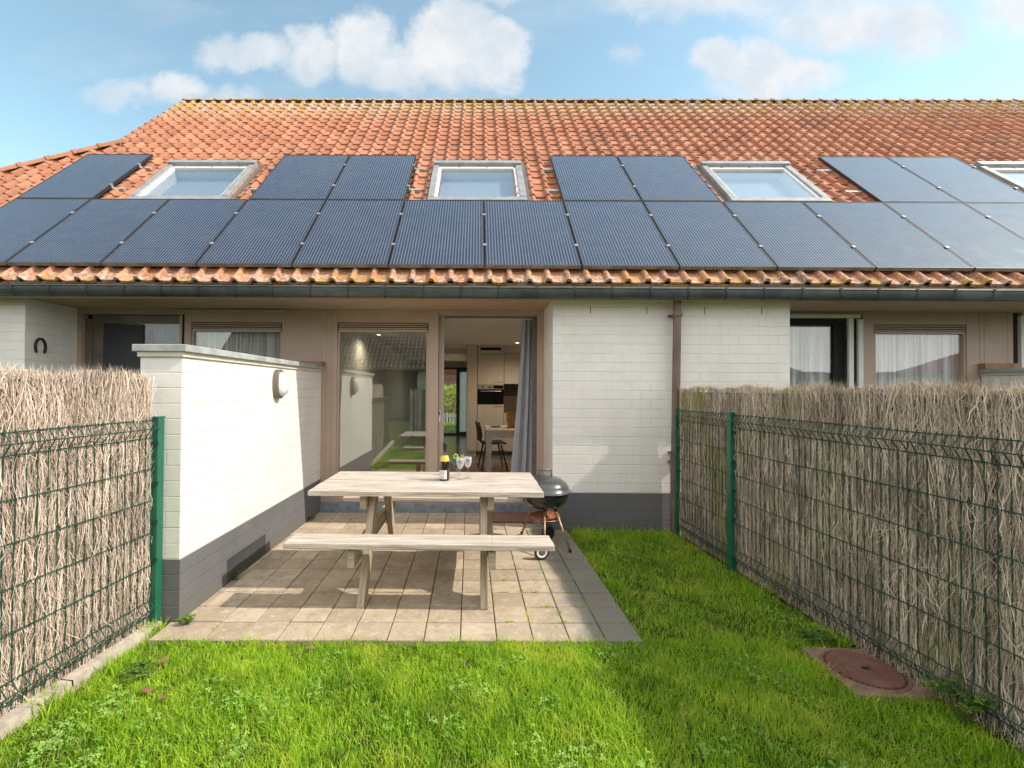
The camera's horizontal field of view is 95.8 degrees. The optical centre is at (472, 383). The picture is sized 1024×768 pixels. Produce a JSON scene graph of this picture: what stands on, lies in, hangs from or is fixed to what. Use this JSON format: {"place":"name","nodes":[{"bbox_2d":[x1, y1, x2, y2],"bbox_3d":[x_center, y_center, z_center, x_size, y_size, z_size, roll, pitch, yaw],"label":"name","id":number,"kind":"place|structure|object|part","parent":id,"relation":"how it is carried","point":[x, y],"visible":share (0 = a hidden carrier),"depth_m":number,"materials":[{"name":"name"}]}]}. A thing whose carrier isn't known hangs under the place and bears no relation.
{"place":"outdoors","nodes":[
{"label":"outdoors","id":0,"kind":"place"},
{"bbox_2d":[148,512,642,646],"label":"patio","id":1,"kind":"structure","parent":0,"point":[313,593],"depth_m":3.32,"materials":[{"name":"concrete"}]},
{"bbox_2d":[175,612,198,624],"bbox_3d":[-1.815,1.509,2.935,0.119,0.079,0.106,0,-1,0],"label":"weed","id":2,"kind":"object","parent":1,"relation":"on","point":[187,618],"visible":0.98,"depth_m":2.92,"materials":[{"name":"green plant"}]},
{"bbox_2d":[232,572,240,579],"bbox_3d":[-1.861,1.520,3.608,0.089,0.074,0.083,1,-1,-25],"label":"weed","id":3,"kind":"object","parent":1,"relation":"on","point":[235,573],"visible":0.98,"depth_m":3.61,"materials":[{"name":"green plant"}]},
{"bbox_2d":[283,471,554,608],"bbox_3d":[-0.359,1.166,3.870,1.821,0.757,1.614,0,-1,0],"label":"picnic table","id":4,"kind":"object","parent":1,"relation":"on","point":[371,489],"visible":1,"depth_m":3.33,"materials":[{"name":"brown wood"}]},
{"bbox_2d":[440,442,449,480],"bbox_3d":[-0.227,0.630,3.738,0.082,0.311,0.083,0,-1,0],"label":"wine bottle","id":5,"kind":"object","parent":4,"relation":"on","point":[444,468],"visible":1,"depth_m":3.71,"materials":[{"name":"black glass"}]},
{"bbox_2d":[450,454,463,473],"bbox_3d":[-0.140,0.694,3.971,0.128,0.191,0.123,0,-1,0],"label":"posy","id":6,"kind":"object","parent":4,"relation":"on","point":[453,459],"visible":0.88,"depth_m":3.96,"materials":[{"name":"plant"}]},
{"bbox_2d":[212,523,638,647],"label":"joint weeds","id":7,"kind":"object","parent":1,"relation":"on","point":[545,606],"visible":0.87,"depth_m":3.20,"materials":[{"name":"green plant"}]},
{"bbox_2d":[491,512,533,522],"bbox_3d":[0.407,1.560,5.377,0.570,0.016,0.400,0,-1,0],"label":"door mat","id":8,"kind":"object","parent":1,"relation":"on","point":[508,517],"depth_m":5.34,"materials":[{"name":"brown fabric"}]},
{"bbox_2d":[520,469,571,559],"bbox_3d":[0.699,1.196,4.421,0.506,0.734,0.745,0,-1,0],"label":"kettle barbecue","id":9,"kind":"object","parent":1,"relation":"on","point":[556,490],"visible":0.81,"depth_m":4.32,"materials":[{"name":"black metal"}]},
{"bbox_2d":[506,411,515,427],"bbox_3d":[0.707,0.594,7.703,0.320,0.282,0.165,1,-1,-15],"label":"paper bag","id":10,"kind":"object","parent":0,"point":[510,418],"visible":0.48,"depth_m":7.62,"materials":[{"name":"brown paper"}]},
{"bbox_2d":[0,417,1023,767],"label":"ground","id":11,"kind":"structure","parent":0,"point":[620,695],"depth_m":2.23,"materials":[{"name":"plant"}]},
{"bbox_2d":[0,359,155,717],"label":"heather screen","id":12,"kind":"object","parent":11,"relation":"on","point":[29,402],"visible":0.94,"depth_m":2.37,"materials":[{"name":"beige wicker"}]},
{"bbox_2d":[0,621,162,741],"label":"kerb","id":13,"kind":"structure","parent":11,"relation":"on","point":[17,716],"depth_m":2.33,"materials":[{"name":"concrete"}]},
{"bbox_2d":[0,416,164,709],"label":"wire fence","id":14,"kind":"object","parent":13,"relation":"on","point":[156,530],"visible":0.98,"depth_m":2.50,"materials":[{"name":"green metal"}]},
{"bbox_2d":[118,658,159,681],"bbox_3d":[-1.755,1.523,2.422,0.187,0.078,0.187,1,-1,-14],"label":"weed","id":15,"kind":"object","parent":11,"relation":"on","point":[145,672],"visible":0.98,"depth_m":2.41,"materials":[{"name":"green plant"}]},
{"bbox_2d":[140,687,152,691],"bbox_3d":[-1.610,1.509,2.273,0.060,0.012,0.032,16,0,-18],"label":"dead leaf","id":16,"kind":"object","parent":11,"relation":"on","point":[148,689],"visible":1,"depth_m":2.28,"materials":[{"name":"brown plant"}]},
{"bbox_2d":[157,656,167,664],"bbox_3d":[-1.689,1.511,2.512,0.032,0.012,0.060,13,17,20],"label":"dead leaf","id":17,"kind":"object","parent":11,"relation":"on","point":[164,659],"visible":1,"depth_m":2.52,"materials":[{"name":"brown plant"}]},
{"bbox_2d":[132,344,324,626],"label":"garden wall","id":18,"kind":"structure","parent":11,"relation":"on","point":[242,454],"depth_m":3.49,"materials":[{"name":"white paint"}]},
{"bbox_2d":[272,370,289,398],"bbox_3d":[-1.807,0.006,4.382,0.118,0.276,0.176,0,-1,0],"label":"wall lamp","id":19,"kind":"object","parent":18,"relation":"attached to","point":[280,384],"visible":1,"depth_m":4.32,"materials":[{"name":"grey metal"}]},
{"bbox_2d":[12,547,885,767],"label":"clover","id":20,"kind":"object","parent":11,"relation":"on","point":[50,741],"visible":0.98,"depth_m":2.05,"materials":[{"name":"green plant"}]},
{"bbox_2d":[444,384,455,423],"bbox_3d":[-1.152,0.822,18.911,2.581,1.862,1.333,0,-1,0],"label":"bush","id":21,"kind":"object","parent":11,"relation":"on","point":[450,391],"visible":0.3,"depth_m":18.83,"materials":[{"name":"green plant"}]},
{"bbox_2d":[444,422,455,429],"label":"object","id":22,"kind":"object","parent":11,"relation":"on","point":[449,425],"visible":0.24,"depth_m":15.89,"materials":[{"name":"green plant"}]},
{"bbox_2d":[444,369,455,415],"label":"brick house","id":23,"kind":"structure","parent":11,"relation":"on","point":[449,377],"depth_m":26.02,"materials":[{"name":"red brick"}]},
{"bbox_2d":[444,413,455,428],"bbox_3d":[-1.125,1.409,17.315,3.200,0.620,0.045,0,-1,0],"label":"picket fence","id":24,"kind":"object","parent":11,"relation":"on","point":[449,416],"visible":0.13,"depth_m":17.29,"materials":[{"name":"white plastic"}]},
{"bbox_2d":[0,98,1023,535],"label":"row house","id":25,"kind":"structure","parent":11,"relation":"on","point":[620,358],"depth_m":5.68,"materials":[{"name":"tile"}]},
{"bbox_2d":[34,338,46,353],"bbox_3d":[-4.876,-0.429,5.204,0.028,0.178,0.148,0,-1,0],"label":"horseshoe","id":26,"kind":"object","parent":25,"relation":"attached to","point":[36,343],"visible":1,"depth_m":5.18,"materials":[{"name":"metal"}]},
{"bbox_2d":[0,198,91,264],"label":"solar panel","id":27,"kind":"object","parent":25,"relation":"attached to","point":[25,222],"visible":0.82,"depth_m":5.62,"materials":[{"name":"glass"}]},
{"bbox_2d":[27,187,125,190],"bbox_3d":[-5.466,-2.677,6.360,1.340,0.057,0.056,0,-1,0],"label":"mounting rail","id":28,"kind":"object","parent":25,"relation":"attached to","point":[121,189],"visible":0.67,"depth_m":6.35,"materials":[{"name":"metal"}]},
{"bbox_2d":[16,154,153,198],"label":"solar panel","id":29,"kind":"object","parent":28,"relation":"attached to","point":[94,176],"visible":0.84,"depth_m":6.52,"materials":[{"name":"glass"}]},
{"bbox_2d":[5,199,169,265],"bbox_3d":[-4.440,-1.829,5.461,1.032,1.163,1.120,0,-1,0],"label":"solar panel","id":30,"kind":"object","parent":25,"relation":"attached to","point":[94,232],"visible":0.87,"depth_m":5.33,"materials":[{"name":"glass"}]},
{"bbox_2d":[64,167,152,169],"bbox_3d":[-5.459,-3.204,6.880,1.340,0.056,0.057,0,-1,0],"label":"mounting rail","id":31,"kind":"object","parent":25,"relation":"attached to","point":[148,168],"visible":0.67,"depth_m":6.86,"materials":[{"name":"metal"}]},
{"bbox_2d":[84,315,179,380],"bbox_3d":[-4.226,0.300,5.762,1.213,2.300,0.070,0,-1,0],"label":"patio door","id":32,"kind":"structure","parent":25,"relation":"in","point":[108,338],"depth_m":5.76,"materials":[{"name":"grey glass"}]},
{"bbox_2d":[154,325,178,343],"bbox_3d":[-3.864,0.350,5.923,0.485,2.210,0.035,0,-1,0],"label":"curtain","id":33,"kind":"object","parent":25,"relation":"hanging from","point":[166,334],"visible":0.06,"depth_m":5.94,"materials":[{"name":"grey fabric"}]},
{"bbox_2d":[101,199,247,266],"bbox_3d":[-3.420,-1.820,5.450,1.032,1.163,1.120,0,-1,0],"label":"solar panel","id":34,"kind":"object","parent":25,"relation":"attached to","point":[180,232],"visible":0.87,"depth_m":5.33,"materials":[{"name":"glass"}]},
{"bbox_2d":[191,322,281,358],"bbox_3d":[-2.915,0.253,5.717,1.121,2.009,0.082,0,-1,0],"label":"window","id":35,"kind":"structure","parent":25,"relation":"in","point":[197,327],"depth_m":5.69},
{"bbox_2d":[198,332,279,358],"bbox_3d":[-2.928,0.259,5.868,1.128,2.000,0.039,0,-1,0],"label":"vertical blind","id":36,"kind":"object","parent":25,"relation":"hanging from","point":[265,344],"depth_m":5.88,"materials":[{"name":"white fabric"}]},
{"bbox_2d":[196,199,325,266],"bbox_3d":[-2.400,-1.812,5.439,1.032,1.163,1.120,0,-1,0],"label":"solar panel","id":37,"kind":"object","parent":25,"relation":"attached to","point":[264,232],"visible":0.87,"depth_m":5.33,"materials":[{"name":"glass"}]},
{"bbox_2d":[250,188,420,192],"bbox_3d":[-1.886,-2.646,6.322,2.340,0.056,0.056,0,-1,0],"label":"mounting rail","id":38,"kind":"object","parent":25,"relation":"attached to","point":[409,190],"visible":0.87,"depth_m":6.30,"materials":[{"name":"metal"}]},
{"bbox_2d":[249,155,349,199],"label":"solar panel","id":39,"kind":"object","parent":38,"relation":"attached to","point":[302,177],"visible":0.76,"depth_m":6.49,"materials":[{"name":"glass"}]},
{"bbox_2d":[267,167,424,171],"bbox_3d":[-1.879,-3.173,6.842,2.340,0.057,0.057,0,-1,0],"label":"mounting rail","id":40,"kind":"object","parent":25,"relation":"attached to","point":[420,169],"visible":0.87,"depth_m":6.82,"materials":[{"name":"metal"}]},
{"bbox_2d":[292,200,404,267],"bbox_3d":[-1.380,-1.803,5.429,1.032,1.163,1.120,0,-1,0],"label":"solar panel","id":41,"kind":"object","parent":25,"relation":"attached to","point":[352,234],"visible":0.93,"depth_m":5.31,"materials":[{"name":"glass"}]},
{"bbox_2d":[327,155,415,200],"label":"solar panel","id":42,"kind":"object","parent":25,"relation":"attached to","point":[374,177],"visible":0.92,"depth_m":6.46,"materials":[{"name":"glass"}]},
{"bbox_2d":[336,323,427,472],"bbox_3d":[-1.109,0.311,5.702,1.117,2.114,0.082,0,-1,0],"label":"window","id":43,"kind":"structure","parent":25,"relation":"in","point":[342,327],"depth_m":5.68,"materials":[{"name":"brown wood"}]},
{"bbox_2d":[389,200,485,267],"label":"solar panel","id":44,"kind":"object","parent":25,"relation":"attached to","point":[440,233],"visible":0.96,"depth_m":5.30,"materials":[{"name":"glass"}]},
{"bbox_2d":[438,316,443,471],"bbox_3d":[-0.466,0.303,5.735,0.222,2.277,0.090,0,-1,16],"label":"sliding door","id":45,"kind":"structure","parent":25,"relation":"in","point":[441,318],"depth_m":5.71,"materials":[{"name":"brown plastic"}]},
{"bbox_2d":[444,367,466,434],"bbox_3d":[-0.556,0.538,13.949,0.880,2.040,0.060,0,-1,0],"label":"front door","id":46,"kind":"structure","parent":25,"relation":"in","point":[461,372],"depth_m":13.93,"materials":[{"name":"black glass"}]},
{"bbox_2d":[478,385,503,403],"bbox_3d":[0.376,0.232,9.716,0.536,0.400,0.338,0,-1,0],"label":"oven","id":47,"kind":"object","parent":25,"relation":"in","point":[490,394],"visible":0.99,"depth_m":9.58,"materials":[{"name":"silver metal"}]},
{"bbox_3d":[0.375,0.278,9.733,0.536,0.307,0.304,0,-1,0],"label":"oven door","id":48,"kind":"part","parent":47,"relation":"part of","materials":[{"name":"black glass"}]},
{"bbox_2d":[475,421,507,470],"bbox_3d":[0.310,1.078,8.034,0.546,0.823,0.447,0,-1,-8],"label":"dining chair","id":49,"kind":"object","parent":25,"relation":"on","point":[479,433],"visible":0.92,"depth_m":7.90,"materials":[{"name":"black plastic"}]},
{"bbox_2d":[485,425,513,471],"bbox_3d":[0.880,1.110,7.645,1.345,0.750,0.970,0,-1,0],"label":"dining table","id":50,"kind":"object","parent":25,"relation":"on","point":[503,431],"visible":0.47,"depth_m":7.17,"materials":[{"name":"brown wood"}]},
{"bbox_2d":[510,320,531,473],"bbox_3d":[0.619,0.285,5.865,0.320,2.190,0.074,0,-1,0],"label":"curtain","id":51,"kind":"object","parent":25,"relation":"hanging from","point":[521,461],"visible":0.77,"depth_m":5.86,"materials":[{"name":"grey fabric"}]},
{"bbox_2d":[484,200,581,268],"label":"solar panel","id":52,"kind":"object","parent":25,"relation":"attached to","point":[528,234],"visible":1,"depth_m":5.29,"materials":[{"name":"glass"}]},
{"bbox_2d":[542,168,553,171],"bbox_3d":[2.145,-3.139,6.800,2.250,0.057,0.057,0,-1,0],"label":"mounting rail","id":53,"kind":"object","parent":25,"relation":"attached to","point":[547,169],"visible":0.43,"depth_m":6.79,"materials":[{"name":"metal"}]},
{"bbox_2d":[548,189,559,193],"bbox_3d":[2.138,-2.612,6.280,2.250,0.056,0.057,0,-1,0],"label":"mounting rail","id":54,"kind":"object","parent":25,"relation":"attached to","point":[556,191],"visible":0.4,"depth_m":6.28,"materials":[{"name":"metal"}]},
{"bbox_2d":[550,156,641,200],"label":"solar panel","id":55,"kind":"object","parent":25,"relation":"attached to","point":[592,178],"visible":0.88,"depth_m":6.42,"materials":[{"name":"glass"}]},
{"bbox_2d":[563,201,678,268],"bbox_3d":[1.680,-1.777,5.396,1.032,1.163,1.120,0,-1,0],"label":"solar panel","id":56,"kind":"object","parent":25,"relation":"attached to","point":[616,234],"visible":1,"depth_m":5.28,"materials":[{"name":"glass"}]},
{"bbox_2d":[617,156,720,201],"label":"solar panel","id":57,"kind":"object","parent":25,"relation":"attached to","point":[665,178],"visible":0.82,"depth_m":6.42,"materials":[{"name":"glass"}]},
{"bbox_2d":[643,201,776,269],"bbox_3d":[2.700,-1.768,5.386,1.032,1.163,1.120,0,-1,0],"label":"solar panel","id":58,"kind":"object","parent":25,"relation":"attached to","point":[706,235],"visible":0.94,"depth_m":5.26,"materials":[{"name":"glass"}]},
{"bbox_2d":[723,201,875,270],"bbox_3d":[3.720,-1.759,5.375,1.032,1.163,1.120,0,-1,0],"label":"solar panel","id":59,"kind":"object","parent":25,"relation":"attached to","point":[794,235],"visible":0.96,"depth_m":5.26,"materials":[{"name":"glass"}]},
{"bbox_2d":[790,325,829,393],"bbox_3d":[3.942,0.368,5.759,1.040,2.260,0.088,0,-1,0],"label":"curtain","id":60,"kind":"object","parent":25,"relation":"hanging from","point":[809,353],"visible":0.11,"depth_m":5.76,"materials":[{"name":"white fabric"}]},
{"bbox_2d":[790,318,856,393],"bbox_3d":[4.061,0.350,5.683,1.239,2.294,0.120,0,-1,0],"label":"patio door","id":61,"kind":"structure","parent":25,"relation":"in","point":[836,332],"depth_m":5.68,"materials":[{"name":"black metal"}]},
{"bbox_2d":[816,169,832,172],"bbox_3d":[6.210,-3.104,6.757,2.320,0.057,0.056,0,-1,0],"label":"mounting rail","id":62,"kind":"object","parent":25,"relation":"attached to","point":[826,170],"visible":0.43,"depth_m":6.75,"materials":[{"name":"metal"}]},
{"bbox_2d":[843,191,862,194],"bbox_3d":[6.203,-2.577,6.237,2.320,0.056,0.057,0,-1,0],"label":"mounting rail","id":63,"kind":"object","parent":25,"relation":"attached to","point":[856,192],"visible":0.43,"depth_m":6.22,"materials":[{"name":"metal"}]},
{"bbox_2d":[803,202,974,270],"bbox_3d":[4.739,-1.751,5.364,1.032,1.163,1.120,0,-1,0],"label":"solar panel","id":64,"kind":"object","parent":25,"relation":"attached to","point":[881,236],"visible":0.94,"depth_m":5.24,"materials":[{"name":"glass"}]},
{"bbox_2d":[818,156,960,201],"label":"solar panel","id":65,"kind":"object","parent":25,"relation":"attached to","point":[881,179],"visible":0.84,"depth_m":6.38,"materials":[{"name":"glass"}]},
{"bbox_2d":[876,334,956,394],"bbox_3d":[5.447,0.406,5.726,1.150,2.200,0.088,0,-1,0],"label":"curtain","id":66,"kind":"object","parent":25,"relation":"hanging from","point":[911,357],"visible":0.23,"depth_m":5.73,"materials":[{"name":"white fabric"}]},
{"bbox_2d":[874,325,965,394],"bbox_3d":[5.449,0.294,5.652,1.113,2.022,0.082,0,-1,0],"label":"window","id":67,"kind":"structure","parent":25,"relation":"in","point":[958,330],"depth_m":5.63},
{"bbox_2d":[883,202,1023,271],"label":"solar panel","id":68,"kind":"object","parent":25,"relation":"attached to","point":[977,240],"visible":0.92,"depth_m":5.32,"materials":[{"name":"glass"}]},
{"bbox_2d":[887,157,1023,202],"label":"solar panel","id":69,"kind":"object","parent":25,"relation":"attached to","point":[958,179],"visible":0.89,"depth_m":6.38,"materials":[{"name":"glass"}]},
{"bbox_2d":[964,202,1023,237],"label":"solar panel","id":70,"kind":"object","parent":25,"relation":"attached to","point":[1010,216],"visible":0.69,"depth_m":5.69,"materials":[{"name":"glass"}]},
{"bbox_2d":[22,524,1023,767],"bbox_3d":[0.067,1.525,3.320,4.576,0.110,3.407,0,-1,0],"label":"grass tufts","id":71,"kind":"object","parent":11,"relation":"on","point":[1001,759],"visible":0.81,"depth_m":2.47,"materials":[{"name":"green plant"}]},
{"bbox_2d":[796,625,839,643],"bbox_3d":[2.099,1.541,2.815,0.205,0.098,0.179,0,-1,15],"label":"weed","id":72,"kind":"object","parent":11,"relation":"on","point":[813,634],"visible":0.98,"depth_m":2.79,"materials":[{"name":"green plant"}]},
{"bbox_2d":[674,408,1023,736],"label":"wire fence","id":73,"kind":"object","parent":11,"relation":"on","point":[731,549],"visible":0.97,"depth_m":2.77,"materials":[{"name":"green metal"}]},
{"bbox_2d":[678,376,1023,753],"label":"heather screen","id":74,"kind":"object","parent":11,"relation":"on","point":[987,414],"visible":0.94,"depth_m":2.52,"materials":[{"name":"beige wicker"}]},
{"bbox_2d":[801,647,938,703],"bbox_3d":[2.118,1.571,2.494,0.395,0.067,0.430,0,-1,3],"label":"manhole cover","id":75,"kind":"object","parent":11,"relation":"on","point":[861,670],"visible":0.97,"depth_m":2.44,"materials":[{"name":"metal"}]},
{"bbox_2d":[919,674,1005,723],"bbox_3d":[2.256,1.472,2.130,0.301,0.199,0.280,0,-1,0],"label":"weed","id":76,"kind":"object","parent":11,"relation":"on","point":[971,700],"visible":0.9,"depth_m":2.12,"materials":[{"name":"green plant"}]},
{"bbox_2d":[978,368,1023,395],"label":"garden wall","id":77,"kind":"structure","parent":11,"relation":"on","point":[1007,374],"depth_m":5.37,"materials":[{"name":"white paint"}]},
{"bbox_2d":[979,363,1020,368],"bbox_3d":[6.354,-0.208,5.561,0.420,0.065,0.076,0,-1,0],"label":"wood board","id":78,"kind":"object","parent":77,"relation":"on","point":[996,365],"visible":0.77,"depth_m":5.52,"materials":[{"name":"brown wood"}]},
{"bbox_2d":[0,0,1023,166],"label":"sky","id":79,"kind":"structure","parent":0,"point":[75,74],"materials":[{"name":"blue"}]}
]}

